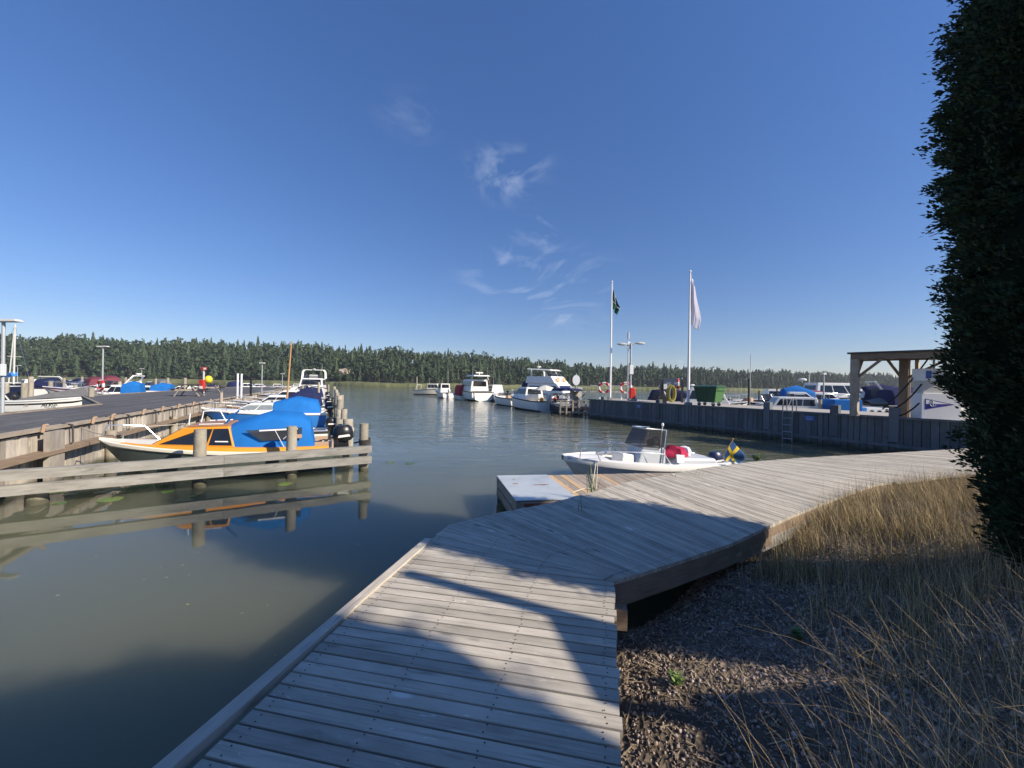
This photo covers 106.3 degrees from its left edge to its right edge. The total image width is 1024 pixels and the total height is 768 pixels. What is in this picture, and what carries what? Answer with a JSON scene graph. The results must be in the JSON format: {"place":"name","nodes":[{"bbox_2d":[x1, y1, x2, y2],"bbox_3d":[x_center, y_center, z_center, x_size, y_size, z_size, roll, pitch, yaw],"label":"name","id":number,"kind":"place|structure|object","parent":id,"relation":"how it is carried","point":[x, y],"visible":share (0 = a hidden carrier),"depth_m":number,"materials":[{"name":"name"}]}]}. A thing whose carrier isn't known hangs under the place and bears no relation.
{"place":"outdoors","nodes":[
{"label":"outdoors","id":0,"kind":"place"},
{"bbox_2d":[0,319,23,412],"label":"street lamp","id":1,"kind":"object","parent":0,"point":[3,322],"visible":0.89,"depth_m":11.47,"materials":[{"name":"white metal"}]},
{"bbox_2d":[7,350,768,388],"bbox_3d":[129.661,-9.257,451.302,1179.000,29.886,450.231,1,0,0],"label":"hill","id":2,"kind":"structure","parent":0,"point":[200,376],"depth_m":261.64,"materials":[{"name":"green plant"}]},
{"bbox_2d":[21,361,31,376],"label":"pine tree","id":3,"kind":"object","parent":2,"relation":"on","point":[25,370],"visible":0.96,"depth_m":241.43,"materials":[{"name":"green plant"}]},
{"bbox_2d":[31,364,38,376],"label":"spruce tree","id":4,"kind":"object","parent":2,"relation":"on","point":[35,373],"visible":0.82,"depth_m":240.00,"materials":[{"name":"green plant"}]},
{"bbox_2d":[95,359,106,376],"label":"pine tree","id":5,"kind":"object","parent":2,"relation":"on","point":[99,368],"visible":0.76,"depth_m":244.90,"materials":[{"name":"green plant"}]},
{"bbox_2d":[119,357,126,378],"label":"spruce tree","id":6,"kind":"object","parent":2,"relation":"on","point":[123,374],"visible":0.93,"depth_m":248.51,"materials":[{"name":"green plant"}]},
{"bbox_2d":[124,357,139,376],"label":"pine tree","id":7,"kind":"object","parent":2,"relation":"on","point":[131,368],"visible":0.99,"depth_m":246.54,"materials":[{"name":"green plant"}]},
{"bbox_2d":[0,332,913,388],"bbox_3d":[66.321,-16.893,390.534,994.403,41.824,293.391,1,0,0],"label":"forest","id":8,"kind":"object","parent":2,"relation":"on","point":[72,350],"visible":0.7,"depth_m":281.98,"materials":[{"name":"green plant"}]},
{"bbox_2d":[5,376,947,391],"bbox_3d":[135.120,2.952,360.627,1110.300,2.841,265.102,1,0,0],"label":"reed bed","id":9,"kind":"object","parent":2,"relation":"on","point":[351,383],"visible":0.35,"depth_m":237.88,"materials":[{"name":"green plant"}]},
{"bbox_2d":[0,0,970,377],"label":"sky","id":10,"kind":"structure","parent":0,"point":[463,176],"materials":[{"name":"blue"}]},
{"bbox_2d":[0,380,971,767],"bbox_3d":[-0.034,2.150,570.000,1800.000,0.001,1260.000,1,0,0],"label":"water","id":11,"kind":"structure","parent":0,"point":[116,650],"depth_m":4.57,"materials":[{"name":"liquid"}]},
{"bbox_2d":[8,329,13,381],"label":"sailing boat","id":12,"kind":"object","parent":11,"relation":"on","point":[11,355],"depth_m":60.31,"materials":[{"name":"paint"}]},
{"bbox_2d":[0,324,28,394],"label":"sailing boat","id":13,"kind":"object","parent":11,"relation":"on","point":[15,387],"visible":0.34,"depth_m":46.36,"materials":[{"name":"white paint"}]},
{"bbox_2d":[20,383,27,398],"bbox_3d":[-33.414,1.250,26.300,0.320,2.750,0.336,1,0,0],"label":"mooring pile","id":14,"kind":"object","parent":11,"relation":"in","point":[24,391],"visible":0.34,"depth_m":26.21,"materials":[{"name":"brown wood"}]},
{"bbox_2d":[28,377,33,396],"bbox_3d":[-47.630,0.802,38.000,0.400,3.200,0.420,1,0,0],"label":"mooring pile","id":15,"kind":"object","parent":11,"relation":"in","point":[30,386],"visible":0.59,"depth_m":37.87,"materials":[{"name":"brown wood"}]},
{"bbox_2d":[5,387,98,411],"bbox_3d":[-29.142,1.009,23.965,5.747,1.807,2.140,1,0,-14],"label":"motorboat","id":16,"kind":"object","parent":11,"relation":"on","point":[15,402],"visible":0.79,"depth_m":23.41,"materials":[{"name":"white plastic"}]},
{"bbox_2d":[34,376,74,395],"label":"motor cruiser","id":17,"kind":"object","parent":11,"relation":"on","point":[39,383],"visible":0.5,"depth_m":44.57,"materials":[{"name":"blue paint"}]},
{"bbox_2d":[88,388,94,396],"bbox_3d":[-23.561,1.480,21.500,0.240,2.600,0.252,1,0,0],"label":"mooring pile","id":18,"kind":"object","parent":11,"relation":"in","point":[91,392],"visible":0.34,"depth_m":21.42,"materials":[{"name":"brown wood"}]},
{"bbox_2d":[76,377,107,386],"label":"cabin boat","id":19,"kind":"object","parent":11,"relation":"on","point":[93,380],"visible":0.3,"depth_m":35.95,"materials":[{"name":"fabric"}]},
{"bbox_2d":[42,373,153,392],"bbox_3d":[-34.370,0.400,32.505,7.523,2.860,2.640,1,0,-26],"label":"motor cruiser","id":20,"kind":"object","parent":11,"relation":"on","point":[108,385],"visible":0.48,"depth_m":31.76,"materials":[{"name":"fabric"}]},
{"bbox_2d":[95,496,123,501],"bbox_3d":[-7.130,2.033,6.812,0.356,0.014,0.360,1,0,0],"label":"lily pad","id":21,"kind":"object","parent":11,"relation":"on","point":[108,499],"visible":1,"depth_m":6.79,"materials":[{"name":"green plant"}]},
{"bbox_2d":[104,375,122,383],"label":"cabin boat","id":22,"kind":"object","parent":11,"relation":"on","point":[111,378],"visible":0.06,"depth_m":39.18,"materials":[{"name":"fabric"}]},
{"bbox_2d":[95,381,145,394],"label":"cabin boat","id":23,"kind":"object","parent":11,"relation":"on","point":[132,387],"visible":0.42,"depth_m":29.96,"materials":[{"name":"fabric"}]},
{"bbox_2d":[0,387,291,499],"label":"pier","id":24,"kind":"structure","parent":11,"relation":"in","point":[49,437],"depth_m":10.24,"materials":[{"name":"grey wood"}]},
{"bbox_2d":[96,346,108,392],"bbox_3d":[-28.778,-1.056,27.000,0.784,3.347,0.216,1,0,0],"label":"street lamp","id":25,"kind":"object","parent":24,"relation":"on","point":[102,362],"visible":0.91,"depth_m":26.97,"materials":[{"name":"white metal"}]},
{"bbox_2d":[96,380,104,390],"bbox_3d":[-28.504,0.045,26.605,0.782,0.782,0.155,1,0,18],"label":"lifebuoy","id":26,"kind":"object","parent":25,"relation":"hanging from","point":[98,383],"visible":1,"depth_m":26.54,"materials":[{"name":"red paint"}]},
{"bbox_2d":[81,422,194,435],"bbox_3d":[-8.636,0.981,8.566,2.669,0.272,0.686,1,0,0],"label":"mooring rope","id":27,"kind":"object","parent":24,"relation":"attached to","point":[134,426],"visible":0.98,"depth_m":8.55,"materials":[{"name":"white fabric"}]},
{"bbox_2d":[171,384,208,395],"bbox_3d":[-20.539,0.354,24.500,1.745,0.773,1.800,1,0,-26],"label":"picnic table","id":28,"kind":"object","parent":24,"relation":"on","point":[185,389],"visible":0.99,"depth_m":24.04,"materials":[{"name":"brown wood"}]},
{"bbox_2d":[199,367,206,392],"bbox_3d":[-23.636,-0.329,29.391,0.440,2.016,0.338,1,0,0],"label":"rescue station","id":29,"kind":"object","parent":24,"relation":"on","point":[202,382],"visible":0.73,"depth_m":29.37,"materials":[{"name":"red paint"}]},
{"bbox_2d":[144,379,171,385],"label":"cabin boat","id":30,"kind":"object","parent":11,"relation":"on","point":[148,383],"visible":0.16,"depth_m":55.08,"materials":[{"name":"paint"}]},
{"bbox_2d":[145,383,174,390],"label":"cabin boat","id":31,"kind":"object","parent":11,"relation":"on","point":[162,387],"visible":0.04,"depth_m":36.15,"materials":[{"name":"fabric"}]},
{"bbox_2d":[0,423,371,505],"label":"mooring boom","id":32,"kind":"object","parent":11,"relation":"in","point":[198,474],"visible":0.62,"depth_m":7.42,"materials":[{"name":"grey wood"}]},
{"bbox_2d":[354,437,370,445],"bbox_3d":[-3.656,1.377,9.320,0.444,0.180,0.277,1,0,0],"label":"mooring rope","id":33,"kind":"object","parent":32,"relation":"on","point":[367,442],"visible":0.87,"depth_m":9.22,"materials":[{"name":"grey fabric"}]},
{"bbox_2d":[99,410,352,476],"bbox_3d":[-6.482,1.427,9.250,5.047,1.684,1.890,1,0,-27],"label":"cabin boat","id":34,"kind":"object","parent":11,"relation":"on","point":[264,432],"visible":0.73,"depth_m":8.63,"materials":[{"name":"orange paint"}]},
{"bbox_2d":[227,381,265,386],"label":"cabin boat","id":35,"kind":"object","parent":11,"relation":"on","point":[232,384],"visible":0.41,"depth_m":66.29,"materials":[{"name":"white paint"}]},
{"bbox_2d":[201,396,334,427],"bbox_3d":[-11.048,1.357,17.745,5.305,1.680,2.040,1,0,-26],"label":"cabin boat","id":36,"kind":"object","parent":11,"relation":"on","point":[310,408],"visible":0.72,"depth_m":17.36,"materials":[{"name":"blue fabric"}]},
{"bbox_2d":[227,341,326,410],"bbox_3d":[-12.296,-0.027,20.305,4.625,4.408,2.491,1,0,-28],"label":"sailing dinghy","id":37,"kind":"object","parent":11,"relation":"on","point":[237,407],"visible":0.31,"depth_m":19.49,"materials":[{"name":"paint"}]},
{"bbox_2d":[235,390,332,414],"bbox_3d":[-13.700,1.235,23.324,5.205,1.840,1.940,1,0,-23],"label":"cabin boat","id":38,"kind":"object","parent":11,"relation":"on","point":[307,394],"visible":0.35,"depth_m":23.09,"materials":[{"name":"paint"}]},
{"bbox_2d":[257,390,330,401],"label":"cabin boat","id":39,"kind":"object","parent":11,"relation":"on","point":[284,392],"visible":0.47,"depth_m":32.25,"materials":[{"name":"paint"}]},
{"bbox_2d":[265,387,327,397],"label":"cabin boat","id":40,"kind":"object","parent":11,"relation":"on","point":[314,389],"visible":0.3,"depth_m":35.75,"materials":[{"name":"paint"}]},
{"bbox_2d":[298,369,326,395],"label":"motor cruiser","id":41,"kind":"object","parent":11,"relation":"on","point":[313,380],"visible":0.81,"depth_m":47.13,"materials":[{"name":"white paint"}]},
{"bbox_2d":[313,417,336,437],"bbox_3d":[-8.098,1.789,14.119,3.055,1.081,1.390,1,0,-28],"label":"outboard motor","id":42,"kind":"object","parent":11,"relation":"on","point":[330,422],"visible":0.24,"depth_m":14.61,"materials":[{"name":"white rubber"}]},
{"bbox_2d":[343,419,353,445],"bbox_3d":[-5.113,2.320,11.943,0.356,2.500,0.360,1,0,0],"label":"mooring pile","id":43,"kind":"object","parent":11,"relation":"in","point":[348,422],"visible":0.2,"depth_m":11.85,"materials":[{"name":"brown wood"}]},
{"bbox_2d":[413,384,437,394],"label":"cabin boat","id":44,"kind":"object","parent":11,"relation":"on","point":[431,389],"visible":0.79,"depth_m":72.31,"materials":[{"name":"paint"}]},
{"bbox_2d":[436,384,453,397],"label":"wheelhouse boat","id":45,"kind":"object","parent":11,"relation":"on","point":[443,391],"visible":0.95,"depth_m":58.25,"materials":[{"name":"paint"}]},
{"bbox_2d":[453,385,466,399],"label":"cabin boat","id":46,"kind":"object","parent":11,"relation":"on","point":[457,394],"visible":0.64,"depth_m":51.27,"materials":[{"name":"paint"}]},
{"bbox_2d":[460,372,494,400],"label":"motor cruiser","id":47,"kind":"object","parent":11,"relation":"on","point":[475,390],"visible":0.86,"depth_m":49.09,"materials":[{"name":"paint"}]},
{"bbox_2d":[487,385,508,400],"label":"cabin boat","id":48,"kind":"object","parent":11,"relation":"on","point":[496,388],"visible":0.35,"depth_m":49.98,"materials":[{"name":"paint"}]},
{"bbox_2d":[493,391,515,406],"bbox_3d":[-0.495,1.558,40.422,2.240,1.838,6.564,1,0,-27],"label":"motorboat","id":49,"kind":"object","parent":11,"relation":"on","point":[503,398],"visible":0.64,"depth_m":39.43,"materials":[{"name":"paint"}]},
{"bbox_2d":[511,387,558,411],"bbox_3d":[1.615,1.310,34.009,2.440,2.170,7.120,1,0,-27],"label":"cabin boat","id":50,"kind":"object","parent":11,"relation":"on","point":[526,398],"visible":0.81,"depth_m":33.06,"materials":[{"name":"paint"}]},
{"bbox_2d":[534,385,552,396],"bbox_3d":[2.804,0.899,32.328,1.848,1.690,1.848,1,0,22],"label":"parasol","id":51,"kind":"object","parent":50,"relation":"on","point":[545,387],"visible":0.82,"depth_m":31.79,"materials":[{"name":"fabric"}]},
{"bbox_2d":[522,366,585,403],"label":"flybridge cruiser","id":52,"kind":"object","parent":11,"relation":"on","point":[549,379],"visible":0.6,"depth_m":42.74,"materials":[{"name":"white paint"}]},
{"bbox_2d":[552,393,569,402],"bbox_3d":[4.766,1.649,38.272,2.040,1.593,5.352,1,0,12],"label":"motorboat","id":53,"kind":"object","parent":11,"relation":"on","point":[558,396],"visible":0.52,"depth_m":37.28,"materials":[{"name":"paint"}]},
{"bbox_2d":[550,388,583,414],"bbox_3d":[4.013,1.333,30.096,1.840,2.200,3.826,1,0,-18],"label":"motorboat","id":54,"kind":"object","parent":11,"relation":"on","point":[555,407],"visible":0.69,"depth_m":28.73,"materials":[{"name":"black plastic"}]},
{"bbox_2d":[570,374,581,405],"bbox_3d":[4.921,1.192,29.494,0.894,4.071,0.463,1,0,21],"label":"sign post","id":55,"kind":"object","parent":11,"relation":"in","point":[575,395],"visible":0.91,"depth_m":29.43,"materials":[{"name":"white metal"}]},
{"bbox_2d":[496,472,677,510],"bbox_3d":[2.198,2.352,6.644,4.790,1.266,1.675,1,0,-9],"label":"floating dock","id":56,"kind":"object","parent":11,"relation":"on","point":[514,492],"visible":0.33,"depth_m":6.53,"materials":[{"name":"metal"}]},
{"bbox_2d":[572,462,597,492],"bbox_3d":[1.511,1.629,7.021,0.326,0.167,2.290,1,0,22],"label":"mooring rope","id":57,"kind":"object","parent":56,"relation":"attached to","point":[593,479],"visible":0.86,"depth_m":6.64,"materials":[{"name":"white fabric"}]},
{"bbox_2d":[561,423,737,474],"bbox_3d":[2.979,1.692,8.686,3.990,1.509,1.690,1,0,-16],"label":"motorboat","id":58,"kind":"object","parent":11,"relation":"on","point":[644,452],"visible":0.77,"depth_m":8.34,"materials":[{"name":"white plastic"}]},
{"bbox_2d":[665,445,687,457],"bbox_3d":[3.704,1.494,8.718,0.613,0.254,0.520,1,0,14],"label":"red towel","id":59,"kind":"object","parent":58,"relation":"on","point":[671,451],"visible":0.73,"depth_m":8.58,"materials":[{"name":"red fabric"}]},
{"bbox_2d":[647,389,741,401],"bbox_3d":[13.132,1.338,28.365,6.623,2.477,2.440,1,0,30],"label":"motor cruiser","id":60,"kind":"object","parent":11,"relation":"on","point":[654,395],"visible":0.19,"depth_m":28.24,"materials":[{"name":"blue paint"}]},
{"bbox_2d":[683,384,747,404],"bbox_3d":[13.463,1.282,26.196,4.625,2.600,2.340,1,0,21],"label":"motor cruiser","id":61,"kind":"object","parent":11,"relation":"on","point":[694,399],"visible":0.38,"depth_m":25.60,"materials":[{"name":"white paint"}]},
{"bbox_2d":[724,394,773,404],"bbox_3d":[19.043,1.735,29.320,5.944,2.090,2.208,1,0,41],"label":"motorboat","id":62,"kind":"object","parent":11,"relation":"on","point":[766,397],"visible":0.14,"depth_m":28.55,"materials":[{"name":"paint"}]},
{"bbox_2d":[728,389,780,401],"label":"cabin boat","id":63,"kind":"object","parent":11,"relation":"on","point":[769,391],"visible":0.16,"depth_m":33.45,"materials":[{"name":"paint"}]},
{"bbox_2d":[755,394,805,405],"bbox_3d":[18.719,1.692,25.392,4.112,2.164,1.968,1,0,18],"label":"motorboat","id":64,"kind":"object","parent":11,"relation":"on","point":[788,395],"visible":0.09,"depth_m":25.94,"materials":[{"name":"plastic"}]},
{"bbox_2d":[588,398,977,452],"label":"quay","id":65,"kind":"structure","parent":11,"relation":"in","point":[866,430],"depth_m":15.75,"materials":[{"name":"grey wood"}]},
{"bbox_2d":[559,400,588,415],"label":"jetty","id":66,"kind":"object","parent":65,"relation":"attached to","point":[573,407],"visible":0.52,"depth_m":27.32,"materials":[{"name":"grey wood"}]},
{"bbox_2d":[607,281,612,399],"bbox_3d":[6.937,-3.118,26.900,0.300,8.313,0.300,1,0,0],"label":"flag pole","id":67,"kind":"object","parent":65,"relation":"on","point":[610,397],"visible":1,"depth_m":26.86,"materials":[{"name":"metal"}]},
{"bbox_2d":[612,290,619,313],"bbox_3d":[7.280,-5.824,26.890,0.503,1.975,0.239,1,0,0],"label":"green flag","id":68,"kind":"object","parent":67,"relation":"hanging from","point":[616,307],"visible":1,"depth_m":26.90,"materials":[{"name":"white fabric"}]},
{"bbox_2d":[627,332,629,397],"bbox_3d":[8.089,-1.296,26.747,0.200,4.686,0.245,1,0,0],"label":"antenna pole","id":69,"kind":"object","parent":65,"relation":"on","point":[628,346],"visible":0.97,"depth_m":26.77,"materials":[{"name":"grey metal"}]},
{"bbox_2d":[617,342,644,387],"bbox_3d":[8.223,-0.956,26.586,1.940,4.010,0.371,1,0,0],"label":"double lamp","id":70,"kind":"object","parent":65,"relation":"on","point":[631,365],"visible":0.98,"depth_m":26.54,"materials":[{"name":"grey metal"}]},
{"bbox_2d":[627,388,636,400],"bbox_3d":[7.892,0.624,25.200,0.500,0.860,0.400,1,0,0],"label":"fire cabinet","id":71,"kind":"object","parent":65,"relation":"on","point":[632,394],"visible":1,"depth_m":25.06,"materials":[{"name":"red metal"}]},
{"bbox_2d":[655,399,661,418],"bbox_3d":[8.174,1.354,21.367,0.260,1.050,0.260,1,0,-31],"label":"bollard","id":72,"kind":"object","parent":65,"relation":"on","point":[657,412],"visible":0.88,"depth_m":21.29,"materials":[{"name":"grey metal"}]},
{"bbox_2d":[659,382,679,402],"bbox_3d":[9.178,0.464,22.282,1.275,1.200,0.515,1,0,0],"label":"hose reel","id":73,"kind":"object","parent":65,"relation":"on","point":[664,399],"visible":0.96,"depth_m":22.18,"materials":[{"name":"yellow plastic"}]},
{"bbox_2d":[662,378,683,402],"bbox_3d":[9.917,0.327,23.750,0.129,1.498,1.730,1,0,-20],"label":"notice board","id":74,"kind":"object","parent":65,"relation":"on","point":[671,381],"visible":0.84,"depth_m":23.48,"materials":[{"name":"black plastic"}]},
{"bbox_2d":[684,270,691,404],"bbox_3d":[9.411,-2.504,20.400,0.300,7.162,0.300,1,0,0],"label":"flag pole","id":75,"kind":"object","parent":65,"relation":"on","point":[688,402],"visible":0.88,"depth_m":20.36,"materials":[{"name":"white metal"}]},
{"bbox_2d":[691,279,700,329],"bbox_3d":[9.735,-4.325,20.386,0.494,2.970,0.310,1,0,0],"label":"white flag","id":76,"kind":"object","parent":75,"relation":"hanging from","point":[695,317],"visible":1,"depth_m":20.38,"materials":[{"name":"white fabric"}]},
{"bbox_2d":[692,385,727,405],"bbox_3d":[10.080,0.554,19.561,0.936,1.049,1.386,1,0,-31],"label":"waste container","id":77,"kind":"object","parent":65,"relation":"on","point":[704,394],"visible":0.97,"depth_m":19.26,"materials":[{"name":"green plastic"}]},
{"bbox_2d":[763,402,772,429],"bbox_3d":[11.030,1.338,16.550,0.260,1.170,0.260,1,0,-31],"label":"bollard","id":78,"kind":"object","parent":65,"relation":"on","point":[766,416],"visible":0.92,"depth_m":16.48,"materials":[{"name":"grey metal"}]},
{"bbox_2d":[782,397,796,441],"bbox_3d":[11.428,1.430,15.814,0.381,1.800,0.393,1,0,-31],"label":"quay ladder","id":79,"kind":"object","parent":65,"relation":"attached to","point":[789,418],"visible":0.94,"depth_m":15.74,"materials":[{"name":"grey metal"}]},
{"bbox_2d":[829,405,840,436],"bbox_3d":[12.228,1.357,14.528,0.260,1.170,0.260,1,0,-31],"label":"bollard","id":80,"kind":"object","parent":65,"relation":"on","point":[834,423],"visible":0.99,"depth_m":14.45,"materials":[{"name":"grey metal"}]},
{"bbox_2d":[888,407,901,442],"bbox_3d":[13.069,1.370,13.109,0.260,1.170,0.260,1,0,-31],"label":"bollard","id":81,"kind":"object","parent":65,"relation":"on","point":[893,430],"visible":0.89,"depth_m":13.04,"materials":[{"name":"grey wood"}]},
{"bbox_2d":[847,349,950,416],"bbox_3d":[13.946,0.002,12.299,1.605,2.274,4.600,1,0,-31],"label":"shelter","id":82,"kind":"object","parent":65,"relation":"on","point":[904,358],"visible":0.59,"depth_m":13.42,"materials":[{"name":"brown wood"}]},
{"bbox_2d":[910,358,960,419],"bbox_3d":[13.880,0.138,12.581,1.020,2.000,0.522,1,0,16],"label":"fuel pump","id":83,"kind":"object","parent":65,"relation":"on","point":[929,398],"visible":0.77,"depth_m":12.44,"materials":[{"name":"white paint"}]},
{"bbox_2d":[882,358,928,408],"bbox_3d":[13.355,-0.017,13.046,0.048,1.800,1.139,1,0,-36],"label":"fuel hose","id":84,"kind":"object","parent":83,"relation":"attached to","point":[900,392],"visible":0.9,"depth_m":13.09,"materials":[{"name":"black rubber"}]},
{"bbox_3d":[6.839,0.497,28.560,0.800,1.260,0.090,1,0,0],"label":"lifebuoy stand","id":85,"kind":"object","parent":65,"relation":"on","visible":0},
{"bbox_2d":[598,382,608,393],"bbox_3d":[6.813,0.238,28.405,0.880,0.880,0.175,1,0,18],"label":"lifebuoy","id":86,"kind":"object","parent":85,"relation":"hanging from","point":[599,386],"visible":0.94,"depth_m":28.36,"materials":[{"name":"red paint"}]},
{"bbox_2d":[761,396,817,408],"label":"cabin boat","id":87,"kind":"object","parent":11,"relation":"on","point":[808,402],"visible":0.13,"depth_m":22.09,"materials":[{"name":"blue paint"}]},
{"bbox_2d":[750,392,837,405],"bbox_3d":[20.355,1.660,27.936,5.311,2.280,2.208,1,0,24],"label":"cabin boat","id":88,"kind":"object","parent":11,"relation":"on","point":[752,403],"visible":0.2,"depth_m":27.32,"materials":[{"name":"paint"}]},
{"bbox_2d":[779,385,860,399],"bbox_3d":[22.276,1.450,28.094,5.071,2.760,2.208,1,0,21],"label":"cabin boat","id":89,"kind":"object","parent":11,"relation":"on","point":[784,391],"visible":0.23,"depth_m":27.79,"materials":[{"name":"fabric"}]},
{"bbox_2d":[798,378,864,399],"bbox_3d":[27.972,1.173,33.529,6.238,3.406,2.806,1,0,9],"label":"motor cruiser","id":90,"kind":"object","parent":11,"relation":"on","point":[840,388],"visible":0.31,"depth_m":32.57,"materials":[{"name":"paint"}]},
{"bbox_2d":[822,399,888,412],"bbox_3d":[19.101,1.750,20.889,3.576,1.840,1.840,1,0,17],"label":"cabin boat","id":91,"kind":"object","parent":11,"relation":"on","point":[843,403],"visible":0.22,"depth_m":20.50,"materials":[{"name":"paint"}]},
{"bbox_2d":[862,398,888,407],"bbox_3d":[25.211,1.847,25.533,3.022,1.971,1.886,1,0,18],"label":"motorboat","id":92,"kind":"object","parent":11,"relation":"on","point":[879,402],"visible":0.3,"depth_m":25.30,"materials":[{"name":"fabric"}]},
{"bbox_2d":[861,381,893,400],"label":"cabin boat","id":93,"kind":"object","parent":11,"relation":"on","point":[871,391],"visible":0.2,"depth_m":31.85,"materials":[{"name":"blue fabric"}]},
{"bbox_2d":[875,387,963,410],"bbox_3d":[26.637,1.496,25.006,4.860,2.717,2.346,1,0,12],"label":"cabin boat","id":94,"kind":"object","parent":11,"relation":"on","point":[888,395],"visible":0.03,"depth_m":24.88,"materials":[{"name":"fabric"}]},
{"bbox_2d":[723,438,744,463],"bbox_3d":[5.279,1.740,9.197,0.660,0.933,0.153,1,0,0],"label":"swedish flag","id":95,"kind":"object","parent":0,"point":[733,451],"visible":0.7,"depth_m":9.16,"materials":[{"name":"blue fabric"}]},
{"bbox_2d":[616,490,1023,767],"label":"bank","id":96,"kind":"structure","parent":0,"point":[700,741],"depth_m":2.40,"materials":[{"name":"grey gravel"}]},
{"bbox_2d":[153,448,984,767],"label":"boardwalk","id":97,"kind":"structure","parent":96,"relation":"on","point":[485,642],"depth_m":2.42,"materials":[{"name":"grey wood"}]},
{"bbox_2d":[585,459,600,492],"bbox_3d":[1.188,1.404,5.689,0.214,0.630,0.466,1,0,24],"label":"reed plant","id":98,"kind":"object","parent":97,"relation":"on","point":[591,484],"visible":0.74,"depth_m":5.68,"materials":[{"name":"green plant"}]},
{"bbox_2d":[668,669,684,684],"bbox_3d":[1.072,1.917,2.499,0.106,0.075,0.102,1,0,0],"label":"weed","id":99,"kind":"object","parent":96,"relation":"on","point":[677,679],"visible":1,"depth_m":2.50,"materials":[{"name":"green plant"}]},
{"bbox_2d":[737,521,809,562],"bbox_3d":[3.519,1.825,4.862,2.928,0.170,0.160,1,0,-34],"label":"ground timber","id":100,"kind":"object","parent":96,"relation":"on","point":[778,537],"visible":0.21,"depth_m":4.50,"materials":[{"name":"wood"}]},
{"bbox_2d":[789,625,805,640],"bbox_3d":[2.099,1.839,2.827,0.114,0.098,0.099,1,0,-22],"label":"weed","id":101,"kind":"object","parent":96,"relation":"on","point":[796,633],"visible":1,"depth_m":2.83,"materials":[{"name":"green plant"}]},
{"bbox_2d":[617,557,1023,767],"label":"dry litter","id":102,"kind":"object","parent":96,"relation":"on","point":[737,762],"visible":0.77,"depth_m":2.41,"materials":[{"name":"plant"}]},
{"bbox_2d":[627,460,1023,767],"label":"dry grass","id":103,"kind":"structure","parent":96,"relation":"on","point":[924,490],"depth_m":3.27,"materials":[{"name":"beige plant"}]},
{"bbox_2d":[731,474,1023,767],"bbox_3d":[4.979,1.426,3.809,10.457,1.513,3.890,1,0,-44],"label":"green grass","id":104,"kind":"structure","parent":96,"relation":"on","point":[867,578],"depth_m":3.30,"materials":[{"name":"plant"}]},
{"bbox_2d":[913,0,1023,568],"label":"thuja tree","id":105,"kind":"object","parent":96,"relation":"on","point":[981,196],"visible":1,"depth_m":2.91,"materials":[{"name":"green plant"}]},
{"bbox_2d":[885,384,921,409],"bbox_3d":[13.074,0.437,12.840,0.048,0.938,1.320,1,0,6],"label":"fuel hose","id":106,"kind":"object","parent":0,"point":[914,392],"visible":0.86,"depth_m":12.60,"materials":[{"name":"black rubber"}]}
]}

